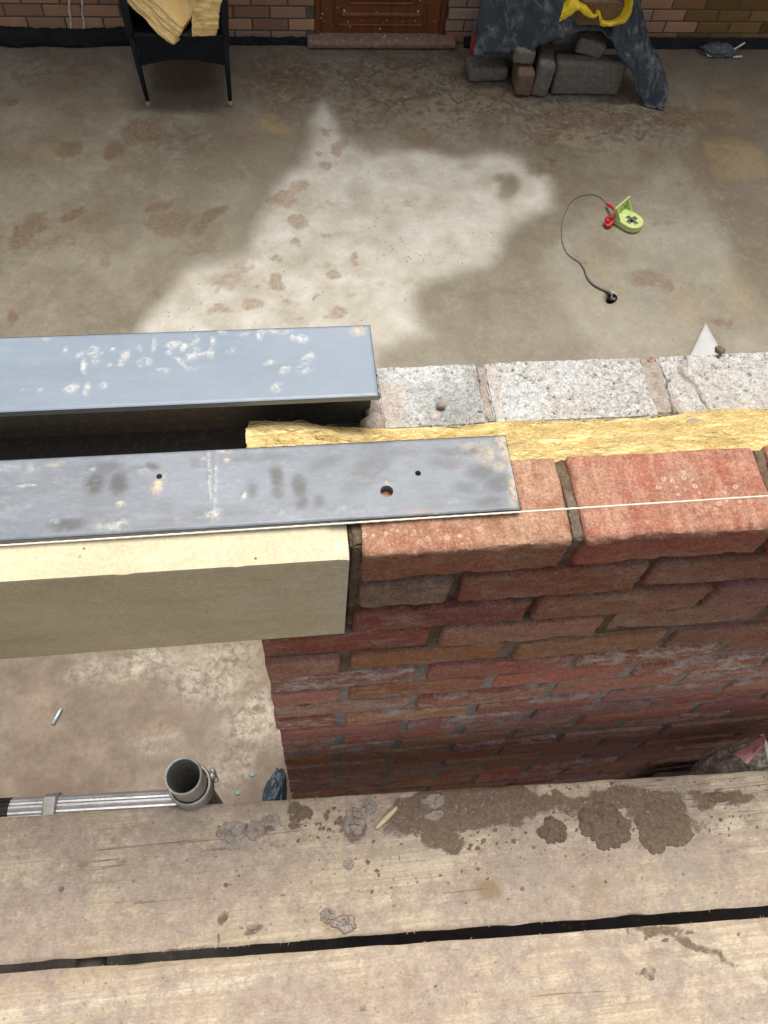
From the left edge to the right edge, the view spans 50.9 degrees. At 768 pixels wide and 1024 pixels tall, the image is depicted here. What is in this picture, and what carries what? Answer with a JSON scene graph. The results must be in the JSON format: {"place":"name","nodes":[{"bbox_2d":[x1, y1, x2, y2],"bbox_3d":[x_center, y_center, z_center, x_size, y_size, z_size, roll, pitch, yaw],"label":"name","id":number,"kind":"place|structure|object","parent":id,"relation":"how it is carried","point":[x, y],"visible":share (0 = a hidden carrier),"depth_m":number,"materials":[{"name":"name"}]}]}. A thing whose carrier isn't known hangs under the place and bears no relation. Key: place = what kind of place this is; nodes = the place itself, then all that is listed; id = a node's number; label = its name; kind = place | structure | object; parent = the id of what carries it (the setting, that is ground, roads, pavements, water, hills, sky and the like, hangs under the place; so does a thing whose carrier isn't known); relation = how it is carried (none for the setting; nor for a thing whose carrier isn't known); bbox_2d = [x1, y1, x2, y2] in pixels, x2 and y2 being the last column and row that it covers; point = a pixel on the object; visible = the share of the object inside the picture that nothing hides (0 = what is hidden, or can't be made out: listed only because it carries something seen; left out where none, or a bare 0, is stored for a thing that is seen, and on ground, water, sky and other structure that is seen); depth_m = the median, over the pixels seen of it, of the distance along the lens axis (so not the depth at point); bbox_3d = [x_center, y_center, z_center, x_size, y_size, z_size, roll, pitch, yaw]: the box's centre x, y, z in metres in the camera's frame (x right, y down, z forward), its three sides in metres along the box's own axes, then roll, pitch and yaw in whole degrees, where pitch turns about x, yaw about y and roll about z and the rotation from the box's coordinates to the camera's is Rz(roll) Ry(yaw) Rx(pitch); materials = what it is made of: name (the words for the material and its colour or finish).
{"place":"outdoors","nodes":[
{"label":"outdoors","id":0,"kind":"place"},
{"bbox_2d":[0,43,767,973],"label":"ground","id":1,"kind":"structure","parent":0,"point":[408,205],"depth_m":4.39,"materials":[{"name":"concrete"}]},
{"bbox_2d":[51,708,62,724],"bbox_3d":[-1.230,0.768,3.034,0.015,0.015,0.064,18,61,6],"label":"steel pin","id":2,"kind":"object","parent":1,"relation":"on","point":[56,717],"visible":1,"depth_m":3.03,"materials":[{"name":"metal"}]},
{"bbox_2d":[0,26,306,47],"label":"damp membrane","id":3,"kind":"object","parent":1,"relation":"on","point":[16,37],"visible":0.67,"depth_m":4.97,"materials":[{"name":"black plastic"}]},
{"bbox_2d":[119,0,232,107],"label":"rattan armchair","id":4,"kind":"object","parent":1,"relation":"on","point":[148,41],"visible":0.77,"depth_m":4.49,"materials":[{"name":"black wicker"}]},
{"bbox_2d":[127,0,193,44],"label":"insulation offcut","id":5,"kind":"object","parent":4,"relation":"on","point":[168,20],"visible":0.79,"depth_m":4.37,"materials":[{"name":"fabric"}]},
{"bbox_2d":[192,0,221,36],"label":"insulation offcut","id":6,"kind":"object","parent":4,"relation":"on","point":[205,19],"visible":1,"depth_m":4.34,"materials":[{"name":"fabric"}]},
{"bbox_2d":[164,757,223,810],"bbox_3d":[-0.380,0.845,2.058,0.150,1.760,0.150,-3,62,-6],"label":"scaffold upright","id":7,"kind":"object","parent":1,"relation":"on","point":[193,780],"visible":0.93,"depth_m":1.34,"materials":[{"name":"grey metal"}]},
{"bbox_2d":[0,789,184,816],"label":"ledger tube","id":8,"kind":"object","parent":7,"relation":"attached to","point":[53,803],"visible":0.56,"depth_m":1.40,"materials":[{"name":"silver metal"}]},
{"bbox_2d":[75,957,106,967],"bbox_3d":[-0.436,1.049,1.133,0.048,0.048,1.154,-3,62,-6],"label":"transom tube","id":9,"kind":"object","parent":8,"relation":"attached to","point":[92,962],"depth_m":1.29,"materials":[{"name":"grey metal"}]},
{"bbox_2d":[0,917,767,1023],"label":"scaffold board","id":10,"kind":"object","parent":9,"relation":"on","point":[714,972],"visible":1,"depth_m":1.27,"materials":[{"name":"brown wood"}]},
{"bbox_2d":[0,771,767,964],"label":"scaffold board","id":11,"kind":"object","parent":7,"relation":"on","point":[108,851],"visible":1,"depth_m":1.34,"materials":[{"name":"brown wood"}]},
{"bbox_2d":[216,821,245,843],"bbox_3d":[-0.257,0.538,1.352,0.053,0.009,0.041,-3,62,-6],"label":"mortar lump","id":12,"kind":"object","parent":11,"relation":"on","point":[227,832],"visible":1,"depth_m":1.35,"materials":[{"name":"grey concrete"}]},
{"bbox_2d":[225,841,248,849],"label":"mortar lump","id":13,"kind":"object","parent":11,"relation":"on","point":[239,845],"visible":1,"depth_m":1.34,"materials":[{"name":"grey concrete"}]},
{"bbox_2d":[246,925,257,929],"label":"mortar lump","id":14,"kind":"object","parent":11,"relation":"on","point":[250,927],"visible":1,"depth_m":1.29,"materials":[{"name":"grey concrete"}]},
{"bbox_2d":[245,820,264,840],"bbox_3d":[-0.217,0.535,1.357,0.034,0.007,0.035,-3,62,-6],"label":"mortar lump","id":15,"kind":"object","parent":11,"relation":"on","point":[255,829],"visible":1,"depth_m":1.36,"materials":[{"name":"grey concrete"}]},
{"bbox_2d":[260,815,280,825],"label":"mortar lump","id":16,"kind":"object","parent":11,"relation":"on","point":[270,820],"visible":1,"depth_m":1.36,"materials":[{"name":"grey concrete"}]},
{"bbox_2d":[320,908,335,923],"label":"mortar lump","id":17,"kind":"object","parent":11,"relation":"on","point":[327,915],"visible":1,"depth_m":1.30,"materials":[{"name":"grey concrete"}]},
{"bbox_2d":[330,914,356,934],"bbox_3d":[-0.065,0.662,1.296,0.043,0.013,0.030,-3,62,-6],"label":"mortar lump","id":18,"kind":"object","parent":11,"relation":"on","point":[344,924],"visible":1,"depth_m":1.29,"materials":[{"name":"grey concrete"}]},
{"bbox_2d":[342,858,353,869],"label":"mortar lump","id":19,"kind":"object","parent":11,"relation":"on","point":[348,864],"visible":1,"depth_m":1.34,"materials":[{"name":"grey concrete"}]},
{"bbox_2d":[343,807,365,835],"bbox_3d":[-0.051,0.525,1.371,0.042,0.014,0.048,-3,62,-6],"label":"mortar lump","id":20,"kind":"object","parent":11,"relation":"on","point":[354,822],"visible":1,"depth_m":1.37,"materials":[{"name":"grey concrete"}]},
{"bbox_2d":[363,798,377,815],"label":"mortar lump","id":21,"kind":"object","parent":11,"relation":"on","point":[371,806],"visible":1,"depth_m":1.39,"materials":[{"name":"grey concrete"}]},
{"bbox_2d":[375,806,397,829],"bbox_3d":[0.004,0.522,1.378,0.052,0.007,0.012,-36,70,-21],"label":"wood sliver","id":22,"kind":"object","parent":11,"relation":"on","point":[386,817],"visible":1,"depth_m":1.38,"materials":[{"name":"beige wood"}]},
{"bbox_2d":[19,780,759,929],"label":"mortar crumbs","id":23,"kind":"object","parent":11,"relation":"on","point":[396,821],"visible":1,"depth_m":1.39,"materials":[{"name":"grey concrete"}]},
{"bbox_2d":[420,793,444,808],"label":"mortar lump","id":24,"kind":"object","parent":11,"relation":"on","point":[429,800],"visible":1,"depth_m":1.40,"materials":[{"name":"grey concrete"}]},
{"bbox_2d":[424,810,443,820],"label":"mortar lump","id":25,"kind":"object","parent":11,"relation":"on","point":[434,815],"visible":1,"depth_m":1.39,"materials":[{"name":"grey concrete"}]},
{"bbox_2d":[536,815,566,844],"bbox_3d":[0.292,0.549,1.387,0.051,0.010,0.048,36,65,15],"label":"mortar lump","id":26,"kind":"object","parent":11,"relation":"on","point":[552,830],"visible":1,"depth_m":1.39,"materials":[{"name":"brown concrete"}]},
{"bbox_2d":[567,809,577,816],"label":"mortar lump","id":27,"kind":"object","parent":11,"relation":"on","point":[572,813],"visible":1,"depth_m":1.40,"materials":[{"name":"grey concrete"}]},
{"bbox_2d":[577,800,631,850],"bbox_3d":[0.384,0.542,1.397,0.096,0.011,0.086,-3,62,-6],"label":"mortar lump","id":28,"kind":"object","parent":11,"relation":"on","point":[608,827],"visible":1,"depth_m":1.40,"materials":[{"name":"brown concrete"}]},
{"bbox_2d":[638,828,665,854],"bbox_3d":[0.464,0.567,1.392,0.050,0.007,0.046,-3,62,-6],"label":"mortar lump","id":29,"kind":"object","parent":11,"relation":"on","point":[652,844],"visible":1,"depth_m":1.39,"materials":[{"name":"brown concrete"}]},
{"bbox_2d":[633,799,694,846],"bbox_3d":[0.488,0.542,1.406,0.107,0.009,0.084,-3,62,-6],"label":"mortar lump","id":30,"kind":"object","parent":11,"relation":"on","point":[669,825],"visible":1,"depth_m":1.41,"materials":[{"name":"brown concrete"}]},
{"bbox_2d":[674,786,686,793],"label":"mortar lump","id":31,"kind":"object","parent":11,"relation":"on","point":[680,789],"visible":1,"depth_m":1.44,"materials":[{"name":"grey concrete"}]},
{"bbox_2d":[707,792,731,802],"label":"mortar lump","id":32,"kind":"object","parent":11,"relation":"on","point":[721,797],"visible":1,"depth_m":1.43,"materials":[{"name":"brown concrete"}]},
{"bbox_2d":[262,768,286,800],"bbox_3d":[-0.397,1.025,2.926,0.091,0.063,0.192,-3,62,-6],"label":"blue rag","id":33,"kind":"object","parent":1,"relation":"on","point":[275,789],"visible":0.56,"depth_m":2.92,"materials":[{"name":"fabric"}]},
{"bbox_2d":[0,0,767,48],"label":"brick house","id":34,"kind":"structure","parent":1,"relation":"on","point":[419,24],"depth_m":5.12,"materials":[{"name":"brick"}]},
{"bbox_2d":[320,0,441,32],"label":"door","id":35,"kind":"structure","parent":34,"relation":"in","point":[362,16],"depth_m":5.11,"materials":[{"name":"brown wood"}]},
{"bbox_2d":[469,30,475,55],"bbox_3d":[0.584,-2.965,5.124,0.066,0.200,0.066,37,65,15],"label":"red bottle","id":36,"kind":"object","parent":1,"relation":"on","point":[472,47],"visible":0.13,"depth_m":5.11,"materials":[{"name":"red plastic"}]},
{"bbox_2d":[465,56,508,81],"bbox_3d":[0.649,-2.809,5.106,0.252,0.087,0.164,-5,62,-7],"label":"concrete block","id":37,"kind":"object","parent":1,"relation":"on","point":[480,69],"depth_m":5.06,"materials":[{"name":"grey concrete"}]},
{"bbox_2d":[470,19,512,68],"bbox_3d":[0.786,-2.980,5.137,0.445,0.220,0.204,-3,62,-6],"label":"concrete block","id":38,"kind":"object","parent":1,"relation":"on","point":[508,59],"depth_m":5.10,"materials":[{"name":"grey concrete"}]},
{"bbox_2d":[511,61,534,95],"bbox_3d":[0.867,-2.732,5.041,0.109,0.159,0.222,0,61,-4],"label":"concrete block","id":39,"kind":"object","parent":1,"relation":"on","point":[522,76],"depth_m":4.98,"materials":[{"name":"concrete"}]},
{"bbox_2d":[512,47,535,64],"bbox_3d":[0.855,-2.856,4.959,0.132,0.093,0.222,3,61,-6],"label":"concrete block","id":40,"kind":"object","parent":39,"relation":"on","point":[521,55],"depth_m":4.90,"materials":[{"name":"grey concrete"}]},
{"bbox_2d":[473,0,668,109],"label":"tarpaulin","id":41,"kind":"object","parent":40,"relation":"on","point":[505,26],"visible":0.94,"depth_m":4.83,"materials":[{"name":"blue plastic"}]},
{"bbox_2d":[559,0,632,26],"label":"yellow bag","id":42,"kind":"object","parent":41,"relation":"on","point":[570,7],"visible":1,"depth_m":4.62,"materials":[{"name":"plastic"}]},
{"bbox_2d":[575,0,623,26],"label":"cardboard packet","id":43,"kind":"object","parent":41,"relation":"on","point":[610,9],"visible":0.67,"depth_m":4.66},
{"bbox_2d":[531,43,555,96],"bbox_3d":[0.987,-2.762,5.034,0.104,0.212,0.253,6,61,-7],"label":"concrete block","id":44,"kind":"object","parent":1,"relation":"on","point":[544,64],"depth_m":4.96,"materials":[{"name":"grey concrete"}]},
{"bbox_2d":[535,42,579,56],"bbox_3d":[1.114,-2.910,5.124,0.444,0.219,0.125,-6,62,-8],"label":"concrete block","id":45,"kind":"object","parent":1,"relation":"on","point":[565,49],"depth_m":5.04,"materials":[{"name":"grey concrete"}]},
{"bbox_2d":[552,32,578,44],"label":"concrete block","id":46,"kind":"object","parent":45,"relation":"on","point":[571,39],"depth_m":4.95,"materials":[{"name":"grey concrete"}]},
{"bbox_2d":[359,352,767,428],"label":"block wall","id":47,"kind":"structure","parent":1,"relation":"on","point":[555,391],"depth_m":1.09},
{"bbox_2d":[0,325,378,459],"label":"steel beam","id":48,"kind":"structure","parent":47,"relation":"on","point":[91,395],"depth_m":0.98,"materials":[{"name":"grey metal"}]},
{"bbox_2d":[436,400,445,408],"bbox_3d":[0.076,-0.141,1.061,0.012,0.009,0.012,35,64,14],"label":"mortar crumb","id":49,"kind":"object","parent":47,"relation":"on","point":[440,404],"visible":1,"depth_m":1.06,"materials":[{"name":"beige concrete"}]},
{"bbox_2d":[714,345,725,354],"bbox_3d":[0.475,-0.229,1.141,0.014,0.010,0.015,-35,69,-21],"label":"mortar crumb","id":50,"kind":"object","parent":47,"relation":"on","point":[720,350],"visible":1,"depth_m":1.14,"materials":[{"name":"beige concrete"}]},
{"bbox_2d":[561,194,612,299],"bbox_3d":[1.119,-1.493,4.469,0.278,0.032,0.798,7,61,-1],"label":"cable","id":51,"kind":"object","parent":1,"relation":"on","point":[602,289],"visible":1,"depth_m":4.36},
{"bbox_2d":[550,54,626,94],"bbox_3d":[1.270,-2.731,5.037,0.444,0.220,0.104,-3,61,-6],"label":"concrete block","id":52,"kind":"object","parent":1,"relation":"on","point":[581,74],"depth_m":4.99,"materials":[{"name":"grey concrete"}]},
{"bbox_2d":[575,30,606,57],"bbox_3d":[1.264,-2.868,4.922,0.172,0.102,0.143,12,69,-8],"label":"concrete block","id":53,"kind":"object","parent":52,"relation":"on","point":[591,43],"depth_m":4.88,"materials":[{"name":"grey concrete"}]},
{"bbox_2d":[607,293,617,303],"bbox_3d":[1.209,-1.131,4.294,0.056,0.047,0.056,-3,62,-6],"label":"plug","id":54,"kind":"object","parent":1,"relation":"on","point":[609,301],"visible":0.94,"depth_m":4.28,"materials":[{"name":"black plastic"}]},
{"bbox_2d":[463,36,767,48],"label":"damp membrane","id":55,"kind":"object","parent":1,"relation":"on","point":[690,42],"visible":0.34,"depth_m":5.42,"materials":[{"name":"black plastic"}]},
{"bbox_2d":[604,196,642,232],"bbox_3d":[1.354,-1.674,4.521,0.217,0.105,0.190,13,61,3],"label":"line reel bracket","id":56,"kind":"object","parent":1,"relation":"on","point":[624,216],"visible":1,"depth_m":4.52,"materials":[{"name":"plastic"}]},
{"bbox_2d":[699,42,736,57],"bbox_3d":[2.245,-3.106,5.407,0.262,0.059,0.134,-3,62,-6],"label":"plastic wrap","id":57,"kind":"object","parent":1,"relation":"on","point":[718,49],"visible":1,"depth_m":5.38,"materials":[{"name":"grey plastic"}]},
{"bbox_2d":[689,734,767,774],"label":"cement sack","id":58,"kind":"object","parent":1,"relation":"on","point":[745,756],"visible":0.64,"depth_m":1.62,"materials":[{"name":"paper"}]},
{"bbox_2d":[262,446,767,798],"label":"brick wall","id":59,"kind":"structure","parent":0,"point":[573,646],"depth_m":1.07,"materials":[{"name":"red brick"}]},
{"bbox_2d":[0,478,349,658],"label":"stone lintel","id":60,"kind":"structure","parent":59,"relation":"attached to","point":[64,598],"depth_m":0.81,"materials":[{"name":"beige stone"}]},
{"bbox_2d":[0,435,520,543],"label":"steel angle","id":61,"kind":"object","parent":60,"relation":"on","point":[85,497],"visible":1,"depth_m":0.81,"materials":[{"name":"grey metal"}]},
{"bbox_2d":[0,495,767,546],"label":"string line","id":62,"kind":"object","parent":59,"relation":"attached to","point":[372,521],"visible":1,"depth_m":0.71,"materials":[{"name":"white fabric"}]},
{"bbox_2d":[245,403,767,461],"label":"insulation batt","id":63,"kind":"object","parent":59,"relation":"attached to","point":[556,441],"visible":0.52,"depth_m":0.98,"materials":[{"name":"yellow glass"}]},
{"bbox_2d":[686,418,699,423],"bbox_3d":[0.401,-0.117,1.044,0.022,0.006,0.010,-3,62,-6],"label":"mortar crumb","id":64,"kind":"object","parent":63,"relation":"on","point":[694,420],"visible":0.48,"depth_m":1.04,"materials":[{"name":"beige concrete"}]},
{"bbox_2d":[648,770,690,777],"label":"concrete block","id":65,"kind":"structure","parent":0,"point":[674,773],"depth_m":2.02,"materials":[{"name":"grey concrete"}]},
{"bbox_2d":[690,323,723,354],"bbox_3d":[1.540,-0.220,3.779,0.618,0.016,1.675,28,63,11],"label":"plastic sheet","id":66,"kind":"object","parent":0,"point":[706,343],"visible":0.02,"depth_m":4.14,"materials":[{"name":"white plastic"}]}
]}

